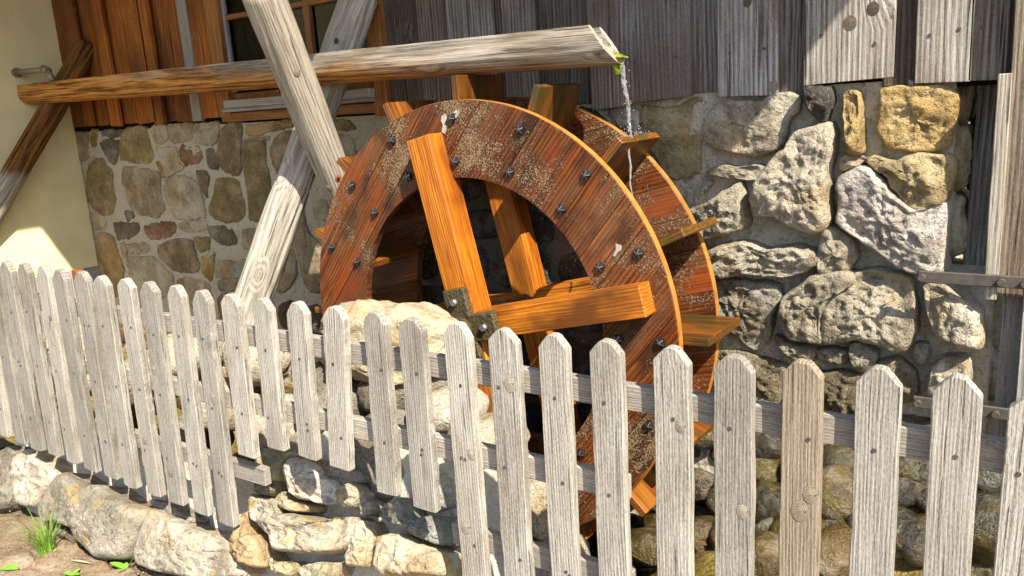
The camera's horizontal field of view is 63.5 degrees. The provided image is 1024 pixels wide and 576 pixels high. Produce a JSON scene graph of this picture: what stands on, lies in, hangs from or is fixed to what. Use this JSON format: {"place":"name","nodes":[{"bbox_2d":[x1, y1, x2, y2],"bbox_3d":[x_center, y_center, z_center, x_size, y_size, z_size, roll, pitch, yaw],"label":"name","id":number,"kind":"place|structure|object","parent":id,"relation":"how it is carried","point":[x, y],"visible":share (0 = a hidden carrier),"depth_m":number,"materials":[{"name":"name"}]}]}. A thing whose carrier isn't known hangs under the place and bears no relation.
{"place":"outdoors","nodes":[
{"label":"outdoors","id":0,"kind":"place"},
{"bbox_2d":[0,509,176,575],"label":"ground","id":1,"kind":"structure","parent":0,"point":[17,551],"depth_m":3.57,"materials":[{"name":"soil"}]},
{"bbox_2d":[0,564,17,569],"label":"broadleaf weed","id":2,"kind":"object","parent":1,"relation":"on","point":[11,567],"visible":1,"depth_m":3.50,"materials":[{"name":"green plant"}]},
{"bbox_2d":[0,504,63,556],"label":"grass tuft","id":3,"kind":"object","parent":1,"relation":"on","point":[45,546],"visible":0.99,"depth_m":3.60,"materials":[{"name":"green plant"}]},
{"bbox_2d":[64,568,80,575],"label":"seedling","id":4,"kind":"object","parent":1,"relation":"on","point":[75,572],"visible":1,"depth_m":3.43,"materials":[{"name":"green plant"}]},
{"bbox_2d":[110,556,133,571],"bbox_3d":[-1.601,1.114,3.430,0.171,0.114,0.080,-5,13,-7],"label":"dock weed","id":5,"kind":"object","parent":1,"relation":"on","point":[120,565],"visible":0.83,"depth_m":3.45,"materials":[{"name":"green plant"}]},
{"bbox_2d":[0,419,503,575],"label":"foundation wall","id":6,"kind":"structure","parent":1,"relation":"on","point":[299,515],"depth_m":3.13,"materials":[{"name":"stone"}]},
{"bbox_2d":[0,260,1023,575],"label":"picket fence","id":7,"kind":"object","parent":6,"relation":"on","point":[954,446],"visible":1,"depth_m":2.34,"materials":[{"name":"grey wood"}]},
{"bbox_2d":[0,0,1014,513],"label":"mill house","id":8,"kind":"structure","parent":1,"relation":"on","point":[814,156],"depth_m":3.55,"materials":[{"name":"stone"}]},
{"bbox_2d":[11,65,55,80],"bbox_3d":[-3.441,-1.530,5.947,0.494,0.137,0.068,5,15,34],"label":"water pipe","id":9,"kind":"object","parent":8,"relation":"attached to","point":[18,72],"visible":0.95,"depth_m":5.90,"materials":[{"name":"grey metal"}]},
{"bbox_2d":[0,38,92,224],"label":"support log","id":10,"kind":"object","parent":8,"relation":"attached to","point":[31,144],"visible":0.88,"depth_m":5.97,"materials":[{"name":"brown wood"}]},
{"bbox_2d":[242,0,345,206],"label":"support log","id":11,"kind":"object","parent":8,"relation":"attached to","point":[277,30],"visible":0.68,"depth_m":3.94,"materials":[{"name":"grey wood"}]},
{"bbox_2d":[203,0,391,121],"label":"window","id":12,"kind":"structure","parent":8,"relation":"in","point":[232,37],"depth_m":5.03,"materials":[{"name":"brown wood"}]},
{"bbox_2d":[219,0,377,366],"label":"support log","id":13,"kind":"object","parent":8,"relation":"attached to","point":[281,215],"visible":0.59,"depth_m":4.42,"materials":[{"name":"grey wood"}]},
{"bbox_2d":[17,25,628,103],"bbox_3d":[-1.569,-1.168,4.668,5.023,0.200,0.166,7,16,36],"label":"water trough","id":14,"kind":"object","parent":8,"relation":"attached to","point":[583,46],"visible":0.94,"depth_m":3.86,"materials":[{"name":"brown wood"}]},
{"bbox_2d":[606,59,648,195],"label":"falling water","id":15,"kind":"structure","parent":14,"relation":"attached to","point":[627,103],"depth_m":3.25,"materials":[{"name":"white liquid"}]},
{"bbox_2d":[315,74,740,539],"bbox_3d":[-0.043,0.122,3.932,2.212,2.212,0.772,5,15,35],"label":"waterwheel","id":16,"kind":"object","parent":8,"relation":"attached to","point":[644,293],"visible":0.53,"depth_m":3.53,"materials":[{"name":"brown wood"}]},
{"bbox_2d":[913,0,1023,436],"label":"timber frame","id":17,"kind":"object","parent":8,"relation":"attached to","point":[995,227],"visible":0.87,"depth_m":2.91,"materials":[{"name":"grey wood"}]},
{"bbox_2d":[0,352,1001,575],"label":"stream bed","id":18,"kind":"object","parent":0,"point":[836,511],"visible":0.18,"depth_m":3.24,"materials":[{"name":"stone"}]},
{"bbox_2d":[72,269,82,297],"bbox_3d":[-2.192,0.393,4.342,0.056,1.000,0.040,5,15,35],"label":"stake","id":19,"kind":"object","parent":18,"relation":"on","point":[75,271],"visible":0.17,"depth_m":4.23,"materials":[{"name":"wood"}]},
{"bbox_2d":[46,324,590,575],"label":"rock bank","id":20,"kind":"object","parent":18,"relation":"on","point":[364,458],"visible":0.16,"depth_m":3.15,"materials":[{"name":"stone"}]},
{"bbox_2d":[319,299,457,384],"bbox_3d":[-0.486,0.213,3.321,0.710,0.341,0.408,8,17,28],"label":"boulder","id":21,"kind":"object","parent":20,"relation":"on","point":[436,320],"visible":0.43,"depth_m":3.21,"materials":[{"name":"stone"}]},
{"bbox_2d":[587,512,656,575],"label":"water","id":22,"kind":"structure","parent":0,"point":[640,566],"depth_m":3.85,"materials":[{"name":"black liquid"}]}
]}

